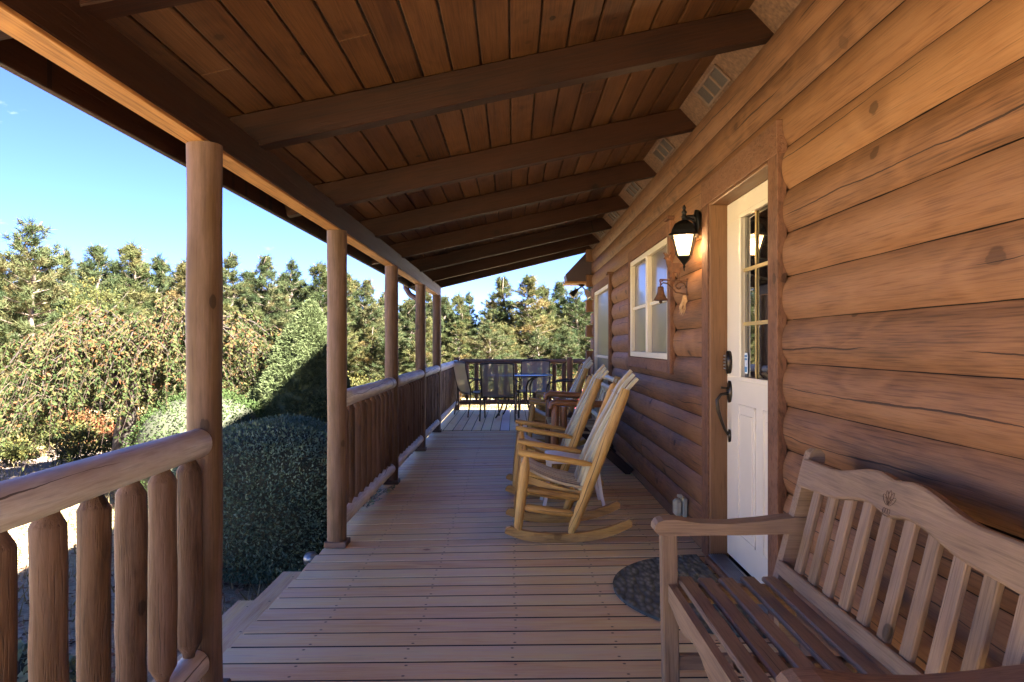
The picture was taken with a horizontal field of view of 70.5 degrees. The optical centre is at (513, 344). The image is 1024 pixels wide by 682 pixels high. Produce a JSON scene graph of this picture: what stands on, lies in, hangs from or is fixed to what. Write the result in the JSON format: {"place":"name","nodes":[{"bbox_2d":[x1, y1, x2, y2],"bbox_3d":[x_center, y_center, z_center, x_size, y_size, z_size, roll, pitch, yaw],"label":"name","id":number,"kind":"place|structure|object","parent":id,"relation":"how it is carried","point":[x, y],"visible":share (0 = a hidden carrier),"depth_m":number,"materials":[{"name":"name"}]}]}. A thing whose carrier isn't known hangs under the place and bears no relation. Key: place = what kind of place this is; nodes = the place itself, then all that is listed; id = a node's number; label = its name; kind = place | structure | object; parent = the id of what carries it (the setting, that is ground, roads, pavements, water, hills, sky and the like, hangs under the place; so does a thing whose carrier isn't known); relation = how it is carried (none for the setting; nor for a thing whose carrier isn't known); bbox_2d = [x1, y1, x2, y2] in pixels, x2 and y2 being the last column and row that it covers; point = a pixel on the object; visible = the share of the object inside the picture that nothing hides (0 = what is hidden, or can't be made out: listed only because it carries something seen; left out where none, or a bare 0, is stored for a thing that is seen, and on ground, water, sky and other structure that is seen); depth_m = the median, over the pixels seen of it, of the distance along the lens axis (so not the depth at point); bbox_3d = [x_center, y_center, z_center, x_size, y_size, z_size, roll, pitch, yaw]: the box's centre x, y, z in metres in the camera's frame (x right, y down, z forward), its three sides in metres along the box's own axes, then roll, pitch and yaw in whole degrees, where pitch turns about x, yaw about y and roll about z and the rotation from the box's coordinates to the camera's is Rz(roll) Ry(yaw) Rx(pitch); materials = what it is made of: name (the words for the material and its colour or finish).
{"place":"outdoors","nodes":[
{"label":"outdoors","id":0,"kind":"place"},
{"bbox_2d":[0,447,110,480],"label":"mulch path","id":1,"kind":"structure","parent":0,"point":[34,469],"depth_m":10.97,"materials":[{"name":"brown soil"}]},
{"bbox_2d":[0,426,47,465],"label":"shrub","id":2,"kind":"object","parent":1,"relation":"on","point":[14,450],"visible":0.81,"depth_m":11.05,"materials":[{"name":"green plant"}]},
{"bbox_2d":[24,414,97,454],"bbox_3d":[-7.864,1.545,12.601,1.068,0.761,1.201,0,0,-44],"label":"shrub","id":3,"kind":"object","parent":1,"relation":"on","point":[68,423],"visible":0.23,"depth_m":12.58,"materials":[{"name":"orange plant"}]},
{"bbox_2d":[45,405,114,445],"bbox_3d":[-8.081,1.522,13.539,1.597,0.944,1.273,0,0,0],"label":"shrub","id":4,"kind":"object","parent":1,"relation":"on","point":[92,418],"visible":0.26,"depth_m":13.36,"materials":[{"name":"orange plant"}]},
{"bbox_2d":[87,428,138,446],"bbox_3d":[-6.441,1.615,12.043,0.888,0.536,1.055,0,0,0],"label":"shrub","id":5,"kind":"object","parent":1,"relation":"on","point":[109,434],"visible":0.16,"depth_m":11.74,"materials":[{"name":"orange plant"}]},
{"bbox_2d":[0,295,282,470],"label":"weeping tree","id":6,"kind":"object","parent":1,"relation":"on","point":[118,344],"visible":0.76,"depth_m":8.53,"materials":[{"name":"green plant"}]},
{"bbox_2d":[0,392,552,681],"bbox_3d":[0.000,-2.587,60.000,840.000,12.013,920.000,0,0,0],"label":"ground","id":7,"kind":"structure","parent":0,"point":[228,591],"depth_m":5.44,"materials":[{"name":"beige plant"}]},
{"bbox_2d":[0,290,37,383],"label":"pine tree","id":8,"kind":"object","parent":7,"relation":"on","point":[24,316],"visible":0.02,"depth_m":30.84,"materials":[{"name":"green plant"}]},
{"bbox_2d":[0,292,59,383],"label":"pine tree","id":9,"kind":"object","parent":7,"relation":"on","point":[41,319],"visible":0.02,"depth_m":30.43,"materials":[{"name":"green plant"}]},
{"bbox_2d":[0,375,84,432],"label":"shrub","id":10,"kind":"object","parent":7,"relation":"on","point":[36,408],"visible":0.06,"depth_m":14.81,"materials":[{"name":"green plant"}]},
{"bbox_2d":[17,638,75,681],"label":"shrub","id":11,"kind":"object","parent":7,"relation":"on","point":[22,667],"visible":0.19,"depth_m":3.38,"materials":[{"name":"green plant"}]},
{"bbox_2d":[0,214,109,391],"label":"pine tree","id":12,"kind":"object","parent":7,"relation":"on","point":[30,297],"visible":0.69,"depth_m":23.67,"materials":[{"name":"green plant"}]},
{"bbox_2d":[39,246,83,393],"bbox_3d":[-16.651,-0.588,27.031,1.759,6.287,1.784,0,0,-18],"label":"pine tree","id":13,"kind":"object","parent":7,"relation":"on","point":[68,257],"visible":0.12,"depth_m":26.95,"materials":[{"name":"green plant"}]},
{"bbox_2d":[34,427,112,464],"bbox_3d":[-6.609,1.546,11.058,1.093,0.697,0.896,0,0,23],"label":"shrub","id":14,"kind":"object","parent":7,"relation":"on","point":[68,454],"visible":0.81,"depth_m":10.95,"materials":[{"name":"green plant"}]},
{"bbox_2d":[51,276,139,411],"bbox_3d":[-11.462,0.226,20.007,2.118,4.244,2.013,0,0,0],"label":"maple tree","id":15,"kind":"object","parent":7,"relation":"on","point":[73,303],"visible":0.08,"depth_m":19.70,"materials":[{"name":"green plant"}]},
{"bbox_2d":[73,243,127,404],"bbox_3d":[-19.451,-0.991,33.878,4.631,7.816,4.124,0,0,-20],"label":"pine tree","id":16,"kind":"object","parent":7,"relation":"on","point":[96,252],"visible":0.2,"depth_m":33.79,"materials":[{"name":"green plant"}]},
{"bbox_2d":[79,286,148,403],"bbox_3d":[-17.253,0.114,29.826,4.275,5.196,4.477,0,0,23],"label":"pine tree","id":17,"kind":"object","parent":7,"relation":"on","point":[111,301],"visible":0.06,"depth_m":30.07,"materials":[{"name":"green plant"}]},
{"bbox_2d":[100,238,173,392],"bbox_3d":[-18.552,-1.146,35.336,5.092,8.157,5.332,0,0,-18],"label":"pine tree","id":18,"kind":"object","parent":7,"relation":"on","point":[132,253],"visible":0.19,"depth_m":34.67,"materials":[{"name":"green plant"}]},
{"bbox_2d":[119,303,163,402],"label":"pine tree","id":19,"kind":"object","parent":7,"relation":"on","point":[129,309],"visible":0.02,"depth_m":32.00,"materials":[{"name":"green plant"}]},
{"bbox_2d":[143,253,171,321],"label":"pine tree","id":20,"kind":"object","parent":7,"relation":"on","point":[158,264],"visible":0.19,"depth_m":35.82,"materials":[{"name":"green plant"}]},
{"bbox_2d":[145,257,173,288],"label":"pine tree","id":21,"kind":"object","parent":7,"relation":"on","point":[168,267],"visible":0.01,"depth_m":48.49,"materials":[{"name":"green plant"}]},
{"bbox_2d":[148,304,184,398],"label":"pine tree","id":22,"kind":"object","parent":7,"relation":"on","point":[169,319],"visible":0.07,"depth_m":33.79,"materials":[{"name":"green plant"}]},
{"bbox_2d":[155,261,185,386],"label":"pine tree","id":23,"kind":"object","parent":7,"relation":"on","point":[180,272],"visible":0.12,"depth_m":34.69,"materials":[{"name":"green plant"}]},
{"bbox_2d":[120,388,264,497],"bbox_3d":[-3.545,1.252,8.272,1.680,1.554,1.613,0,0,0],"label":"boxwood bush","id":24,"kind":"object","parent":7,"relation":"on","point":[159,423],"visible":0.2,"depth_m":7.90,"materials":[{"name":"green plant"}]},
{"bbox_2d":[0,444,412,681],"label":"leaf litter","id":25,"kind":"object","parent":7,"relation":"on","point":[69,609],"visible":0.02,"depth_m":5.44,"materials":[{"name":"brown plant"}]},
{"bbox_2d":[174,300,266,388],"bbox_3d":[-12.207,0.311,31.317,3.998,4.640,3.818,0,0,21],"label":"pine tree","id":26,"kind":"object","parent":7,"relation":"on","point":[228,307],"visible":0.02,"depth_m":31.31,"materials":[{"name":"green plant"}]},
{"bbox_2d":[151,572,300,681],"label":"porch steps","id":27,"kind":"structure","parent":7,"relation":"on","point":[239,617],"depth_m":3.89,"materials":[{"name":"paint"}]},
{"bbox_2d":[223,249,245,314],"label":"pine tree","id":28,"kind":"object","parent":7,"relation":"on","point":[230,262],"visible":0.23,"depth_m":35.89,"materials":[{"name":"green plant"}]},
{"bbox_2d":[224,280,257,312],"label":"pine tree","id":29,"kind":"object","parent":7,"relation":"on","point":[244,300],"visible":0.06,"depth_m":38.35,"materials":[{"name":"green plant"}]},
{"bbox_2d":[227,269,257,305],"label":"pine tree","id":30,"kind":"object","parent":7,"relation":"on","point":[248,276],"visible":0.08,"depth_m":48.09,"materials":[{"name":"green plant"}]},
{"bbox_2d":[235,307,274,395],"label":"pine tree","id":31,"kind":"object","parent":7,"relation":"on","point":[255,312],"visible":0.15,"depth_m":32.29,"materials":[{"name":"green plant"}]},
{"bbox_2d":[238,253,299,338],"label":"pine tree","id":32,"kind":"object","parent":7,"relation":"on","point":[264,268],"visible":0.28,"depth_m":34.74,"materials":[{"name":"green plant"}]},
{"bbox_2d":[172,413,377,584],"bbox_3d":[-1.921,1.224,5.829,1.644,1.315,1.665,0,0,0],"label":"boxwood bush","id":33,"kind":"object","parent":7,"relation":"on","point":[274,498],"visible":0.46,"depth_m":5.23,"materials":[{"name":"green plant"}]},
{"bbox_2d":[262,295,296,358],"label":"pine tree","id":34,"kind":"object","parent":7,"relation":"on","point":[284,305],"visible":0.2,"depth_m":32.51,"materials":[{"name":"green plant"}]},
{"bbox_2d":[262,256,308,328],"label":"pine tree","id":35,"kind":"object","parent":7,"relation":"on","point":[287,277],"visible":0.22,"depth_m":35.69,"materials":[{"name":"green plant"}]},
{"bbox_2d":[242,297,352,429],"bbox_3d":[-2.756,0.616,9.189,2.120,2.458,2.095,0,0,0],"label":"cone topiary","id":36,"kind":"object","parent":7,"relation":"on","point":[292,380],"visible":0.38,"depth_m":8.81,"materials":[{"name":"green plant"}]},
{"bbox_2d":[303,551,317,564],"bbox_3d":[-1.327,1.589,4.750,0.100,0.463,0.100,0,0,0],"label":"path light","id":37,"kind":"object","parent":7,"relation":"on","point":[308,557],"visible":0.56,"depth_m":4.71,"materials":[{"name":"metal"}]},
{"bbox_2d":[287,260,361,356],"bbox_3d":[-9.610,-0.807,35.129,4.481,6.855,4.279,0,0,25],"label":"pine tree","id":38,"kind":"object","parent":7,"relation":"on","point":[319,272],"visible":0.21,"depth_m":34.70,"materials":[{"name":"green plant"}]},
{"bbox_2d":[323,308,369,386],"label":"pine tree","id":39,"kind":"object","parent":7,"relation":"on","point":[352,365],"visible":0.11,"depth_m":33.37,"materials":[{"name":"green plant"}]},
{"bbox_2d":[347,279,372,311],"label":"pine tree","id":40,"kind":"object","parent":7,"relation":"on","point":[357,283],"visible":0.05,"depth_m":50.04,"materials":[{"name":"green plant"}]},
{"bbox_2d":[347,269,375,373],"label":"pine tree","id":41,"kind":"object","parent":7,"relation":"on","point":[350,298],"visible":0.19,"depth_m":35.76,"materials":[{"name":"green plant"}]},
{"bbox_2d":[348,371,379,386],"bbox_3d":[-5.200,1.763,26.071,2.732,1.632,1.658,0,0,15],"label":"shrub","id":42,"kind":"object","parent":7,"relation":"on","point":[361,382],"visible":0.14,"depth_m":26.25,"materials":[{"name":"green plant"}]},
{"bbox_2d":[349,278,384,380],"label":"pine tree","id":43,"kind":"object","parent":7,"relation":"on","point":[367,298],"visible":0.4,"depth_m":35.65,"materials":[{"name":"green plant"}]},
{"bbox_2d":[352,325,384,385],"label":"pine tree","id":44,"kind":"object","parent":7,"relation":"on","point":[371,336],"visible":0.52,"depth_m":31.99,"materials":[{"name":"green plant"}]},
{"bbox_2d":[364,292,384,340],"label":"pine tree","id":45,"kind":"object","parent":7,"relation":"on","point":[381,300],"visible":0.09,"depth_m":37.86,"materials":[{"name":"green plant"}]},
{"bbox_2d":[362,319,414,380],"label":"pine tree","id":46,"kind":"object","parent":7,"relation":"on","point":[401,359],"visible":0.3,"depth_m":31.04,"materials":[{"name":"green plant"}]},
{"bbox_2d":[398,299,443,372],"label":"pine tree","id":47,"kind":"object","parent":7,"relation":"on","point":[410,308],"visible":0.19,"depth_m":38.02,"materials":[{"name":"green plant"}]},
{"bbox_2d":[402,315,445,371],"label":"pine tree","id":48,"kind":"object","parent":7,"relation":"on","point":[429,356],"visible":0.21,"depth_m":30.12,"materials":[{"name":"green plant"}]},
{"bbox_2d":[426,292,432,323],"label":"pine tree","id":49,"kind":"object","parent":7,"relation":"on","point":[429,308],"visible":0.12,"depth_m":40.84,"materials":[{"name":"green plant"}]},
{"bbox_2d":[409,305,467,363],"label":"pine tree","id":50,"kind":"object","parent":7,"relation":"on","point":[444,337],"visible":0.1,"depth_m":39.64,"materials":[{"name":"green plant"}]},
{"bbox_2d":[431,295,459,357],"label":"pine tree","id":51,"kind":"object","parent":7,"relation":"on","point":[445,301],"visible":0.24,"depth_m":39.76,"materials":[{"name":"green plant"}]},
{"bbox_2d":[441,320,473,395],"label":"pine tree","id":52,"kind":"object","parent":7,"relation":"on","point":[455,344],"visible":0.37,"depth_m":32.60,"materials":[{"name":"green plant"}]},
{"bbox_2d":[444,292,479,375],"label":"pine tree","id":53,"kind":"object","parent":7,"relation":"on","point":[456,300],"visible":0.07,"depth_m":40.77,"materials":[{"name":"green plant"}]},
{"bbox_2d":[446,311,479,373],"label":"pine tree","id":54,"kind":"object","parent":7,"relation":"on","point":[467,320],"visible":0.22,"depth_m":38.43,"materials":[{"name":"green plant"}]},
{"bbox_2d":[458,291,478,396],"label":"pine tree","id":55,"kind":"object","parent":7,"relation":"on","point":[469,300],"visible":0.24,"depth_m":38.89,"materials":[{"name":"green plant"}]},
{"bbox_2d":[465,319,520,404],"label":"pine tree","id":56,"kind":"object","parent":7,"relation":"on","point":[490,339],"visible":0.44,"depth_m":30.23,"materials":[{"name":"green plant"}]},
{"bbox_2d":[476,291,512,340],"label":"pine tree","id":57,"kind":"object","parent":7,"relation":"on","point":[484,313],"visible":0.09,"depth_m":39.86,"materials":[{"name":"green plant"}]},
{"bbox_2d":[469,308,525,358],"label":"pine tree","id":58,"kind":"object","parent":7,"relation":"on","point":[494,316],"visible":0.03,"depth_m":37.90,"materials":[{"name":"green plant"}]},
{"bbox_2d":[476,275,525,366],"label":"pine tree","id":59,"kind":"object","parent":7,"relation":"on","point":[501,284],"visible":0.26,"depth_m":37.68,"materials":[{"name":"green plant"}]},
{"bbox_2d":[483,323,526,399],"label":"pine tree","id":60,"kind":"object","parent":7,"relation":"on","point":[505,330],"visible":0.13,"depth_m":32.17,"materials":[{"name":"green plant"}]},
{"bbox_2d":[497,274,555,397],"bbox_3d":[0.758,-0.476,37.044,3.252,6.574,3.915,0,0,4],"label":"pine tree","id":61,"kind":"object","parent":7,"relation":"on","point":[528,285],"visible":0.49,"depth_m":36.75,"materials":[{"name":"green plant"}]},
{"bbox_2d":[517,327,563,378],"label":"pine tree","id":62,"kind":"object","parent":7,"relation":"on","point":[537,339],"visible":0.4,"depth_m":32.34,"materials":[{"name":"green plant"}]},
{"bbox_2d":[521,282,572,383],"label":"pine tree","id":63,"kind":"object","parent":7,"relation":"on","point":[544,294],"visible":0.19,"depth_m":38.77,"materials":[{"name":"green plant"}]},
{"bbox_2d":[547,327,584,386],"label":"pine tree","id":64,"kind":"object","parent":7,"relation":"on","point":[558,351],"visible":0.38,"depth_m":31.23,"materials":[{"name":"green plant"}]},
{"bbox_2d":[550,280,582,365],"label":"pine tree","id":65,"kind":"object","parent":7,"relation":"on","point":[560,289],"visible":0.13,"depth_m":40.68,"materials":[{"name":"green plant"}]},
{"bbox_2d":[552,287,592,364],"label":"pine tree","id":66,"kind":"object","parent":7,"relation":"on","point":[577,305],"visible":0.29,"depth_m":39.64,"materials":[{"name":"green plant"}]},
{"bbox_2d":[571,324,592,387],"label":"pine tree","id":67,"kind":"object","parent":7,"relation":"on","point":[586,344],"visible":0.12,"depth_m":31.82,"materials":[{"name":"green plant"}]},
{"bbox_2d":[563,0,1023,674],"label":"log house","id":68,"kind":"structure","parent":7,"relation":"on","point":[845,178],"depth_m":2.45,"materials":[{"name":"brown wood"}]},
{"bbox_2d":[568,284,590,298],"bbox_3d":[0.974,-0.764,10.478,0.359,0.215,0.141,0,0,0],"label":"flood light","id":69,"kind":"object","parent":68,"relation":"attached to","point":[573,293],"visible":0.94,"depth_m":10.45,"materials":[{"name":"black metal"}]},
{"bbox_2d":[593,272,613,446],"bbox_3d":[1.092,0.190,8.985,0.075,2.020,1.650,0,0,0],"label":"glass door","id":70,"kind":"structure","parent":68,"relation":"in","point":[602,303],"depth_m":9.04,"materials":[{"name":"white wood"}]},
{"bbox_2d":[628,216,674,373],"bbox_3d":[1.092,-0.340,5.900,0.075,1.090,1.860,0,0,0],"label":"window","id":71,"kind":"structure","parent":68,"relation":"in","point":[651,327],"depth_m":5.81,"materials":[{"name":"white wood"}]},
{"bbox_2d":[653,252,688,303],"bbox_3d":[0.998,-0.424,4.600,0.221,0.327,0.092,0,0,0],"label":"bell bracket","id":72,"kind":"object","parent":68,"relation":"attached to","point":[677,269],"visible":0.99,"depth_m":4.59,"materials":[{"name":"metal"}]},
{"bbox_2d":[673,494,686,516],"bbox_3d":[1.059,1.030,4.619,0.082,0.150,0.086,0,0,0],"label":"outlet cover","id":73,"kind":"object","parent":68,"relation":"attached to","point":[680,507],"visible":0.83,"depth_m":4.58,"materials":[{"name":"beige plastic"}]},
{"bbox_2d":[669,205,701,270],"bbox_3d":[1.014,-0.627,4.267,0.186,0.394,0.167,0,0,17],"label":"wall lantern","id":74,"kind":"object","parent":68,"relation":"attached to","point":[685,233],"depth_m":4.23,"materials":[{"name":"black metal"}]},
{"bbox_2d":[716,180,767,583],"bbox_3d":[1.162,0.190,3.558,0.125,1.920,0.896,0,0,0],"label":"front door","id":75,"kind":"structure","parent":68,"relation":"in","point":[746,355],"depth_m":3.67,"materials":[{"name":"beige paint"}]},
{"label":"deck framing","id":76,"kind":"structure","parent":7,"relation":"on","visible":0},
{"bbox_2d":[441,410,528,430],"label":"open deck","id":77,"kind":"structure","parent":76,"relation":"on","point":[469,425],"depth_m":11.34,"materials":[{"name":"paint"}]},
{"bbox_2d":[454,357,459,409],"bbox_3d":[-1.040,0.715,13.300,0.100,0.970,0.100,0,0,0],"label":"railing post","id":78,"kind":"object","parent":77,"relation":"on","point":[458,400],"visible":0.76,"depth_m":13.25,"materials":[{"name":"brown wood"}]},
{"bbox_2d":[460,359,566,403],"bbox_3d":[-0.008,0.678,13.300,1.963,0.836,0.090,0,0,0],"label":"porch railing","id":79,"kind":"object","parent":78,"relation":"attached to","point":[554,362],"visible":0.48,"depth_m":13.26,"materials":[{"name":"brown wood"}]},
{"bbox_2d":[453,361,499,417],"bbox_3d":[-0.649,0.739,12.335,0.649,0.927,0.625,0,0,-28],"label":"patio chair","id":80,"kind":"object","parent":77,"relation":"on","point":[461,377],"visible":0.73,"depth_m":12.20,"materials":[{"name":"grey fabric"}]},
{"bbox_2d":[443,410,526,430],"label":"sunlight patches","id":81,"kind":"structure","parent":77,"relation":"on","point":[484,420],"depth_m":11.50,"materials":[{"name":"wood"}]},
{"bbox_2d":[479,362,519,421],"bbox_3d":[-0.223,0.739,11.587,0.625,0.927,0.649,0,0,6],"label":"patio chair","id":82,"kind":"object","parent":77,"relation":"on","point":[497,379],"visible":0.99,"depth_m":11.33,"materials":[{"name":"brown fabric"}]},
{"bbox_2d":[495,373,552,417],"bbox_3d":[0.070,0.853,12.100,1.172,0.712,1.172,0,0,0],"label":"patio table","id":83,"kind":"object","parent":77,"relation":"on","point":[534,376],"visible":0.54,"depth_m":11.90,"materials":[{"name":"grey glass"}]},
{"bbox_2d":[515,360,551,413],"bbox_3d":[0.364,0.739,12.883,0.625,0.927,0.649,0,0,7],"label":"patio chair","id":84,"kind":"object","parent":77,"relation":"on","point":[539,367],"visible":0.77,"depth_m":13.13,"materials":[{"name":"grey fabric"}]},
{"bbox_2d":[567,357,572,391],"bbox_3d":[1.030,0.715,13.300,0.100,0.970,0.100,0,0,0],"label":"railing post","id":85,"kind":"object","parent":77,"relation":"on","point":[569,369],"visible":0.58,"depth_m":13.25,"materials":[{"name":"brown wood"}]},
{"bbox_2d":[223,431,777,681],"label":"porch deck","id":86,"kind":"structure","parent":76,"relation":"on","point":[474,459],"depth_m":3.50,"materials":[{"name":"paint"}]},
{"bbox_2d":[0,0,801,681],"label":"porch roof","id":87,"kind":"structure","parent":86,"relation":"on","point":[420,148],"depth_m":3.03,"materials":[{"name":"brown wood"}]},
{"bbox_2d":[0,429,211,681],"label":"porch railing","id":88,"kind":"object","parent":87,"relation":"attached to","point":[158,568],"visible":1,"depth_m":1.86,"materials":[{"name":"brown wood"}]},
{"bbox_2d":[347,378,396,521],"bbox_3d":[-1.049,0.693,5.302,0.109,0.832,1.830,0,0,0],"label":"porch railing","id":89,"kind":"object","parent":87,"relation":"attached to","point":[370,469],"visible":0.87,"depth_m":5.16,"materials":[{"name":"brown wood"}]},
{"bbox_2d":[398,370,424,467],"bbox_3d":[-1.048,0.693,7.247,0.108,0.831,1.850,0,0,0],"label":"porch railing","id":90,"kind":"object","parent":87,"relation":"attached to","point":[410,438],"visible":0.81,"depth_m":7.11,"materials":[{"name":"brown wood"}]},
{"bbox_2d":[425,365,439,437],"bbox_3d":[-1.048,0.693,9.099,0.109,0.832,1.656,0,0,0],"label":"porch railing","id":91,"kind":"object","parent":87,"relation":"attached to","point":[432,422],"visible":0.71,"depth_m":9.05,"materials":[{"name":"brown wood"}]},
{"bbox_2d":[441,360,457,421],"bbox_3d":[-1.048,0.693,11.628,0.108,0.831,3.190,0,0,0],"label":"porch railing","id":92,"kind":"object","parent":87,"relation":"attached to","point":[448,391],"visible":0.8,"depth_m":11.18,"materials":[{"name":"brown wood"}]},
{"bbox_2d":[505,364,608,497],"bbox_3d":[0.346,0.680,5.950,0.820,1.042,0.569,0,0,0],"label":"rocking chair","id":93,"kind":"object","parent":86,"relation":"on","point":[571,436],"visible":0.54,"depth_m":5.69,"materials":[{"name":"brown wood"}]},
{"bbox_2d":[526,358,592,445],"bbox_3d":[0.508,0.680,8.530,0.820,1.042,0.569,0,0,0],"label":"rocking chair","id":94,"kind":"object","parent":86,"relation":"on","point":[535,415],"visible":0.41,"depth_m":8.28,"materials":[{"name":"brown wood"}]},
{"bbox_2d":[535,357,591,435],"bbox_3d":[0.633,0.680,9.750,0.820,1.042,0.569,0,0,0],"label":"rocking chair","id":95,"kind":"object","parent":86,"relation":"on","point":[540,394],"visible":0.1,"depth_m":9.52,"materials":[{"name":"brown wood"}]},
{"bbox_2d":[505,369,638,542],"bbox_3d":[0.358,0.680,4.655,0.820,1.042,0.569,0,0,0],"label":"rocking chair","id":96,"kind":"object","parent":86,"relation":"on","point":[581,481],"visible":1,"depth_m":4.39,"materials":[{"name":"brown wood"}]},
{"bbox_2d":[540,450,604,505],"bbox_3d":[0.440,1.008,5.440,0.471,0.389,0.405,0,0,0],"label":"side table","id":97,"kind":"object","parent":86,"relation":"on","point":[599,492],"visible":0.4,"depth_m":5.29,"materials":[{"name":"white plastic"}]},
{"bbox_2d":[543,372,633,473],"bbox_3d":[0.720,0.754,7.364,0.794,0.928,1.322,0,0,0],"label":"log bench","id":98,"kind":"object","parent":86,"relation":"on","point":[552,417],"visible":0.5,"depth_m":6.79,"materials":[{"name":"brown wood"}]},
{"bbox_2d":[613,554,766,637],"bbox_3d":[0.762,1.192,3.530,0.545,0.014,1.140,0,0,0],"label":"door mat","id":99,"kind":"object","parent":86,"relation":"on","point":[636,586],"depth_m":3.60,"materials":[{"name":"grey fabric"}]},
{"bbox_2d":[651,448,1023,681],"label":"garden bench","id":100,"kind":"object","parent":86,"relation":"on","point":[994,557],"visible":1,"depth_m":1.83,"materials":[{"name":"brown wood"}]},
{"bbox_2d":[500,410,509,430],"bbox_3d":[-0.123,1.218,11.794,0.126,0.037,3.245,0,0,0],"label":"deck board","id":101,"kind":"object","parent":76,"relation":"on","point":[505,424],"visible":0.76,"depth_m":11.33,"materials":[{"name":"grey wood"}]},
{"bbox_2d":[0,67,586,323],"label":"sky","id":102,"kind":"structure","parent":0,"point":[62,167],"materials":[{"name":"blue"}]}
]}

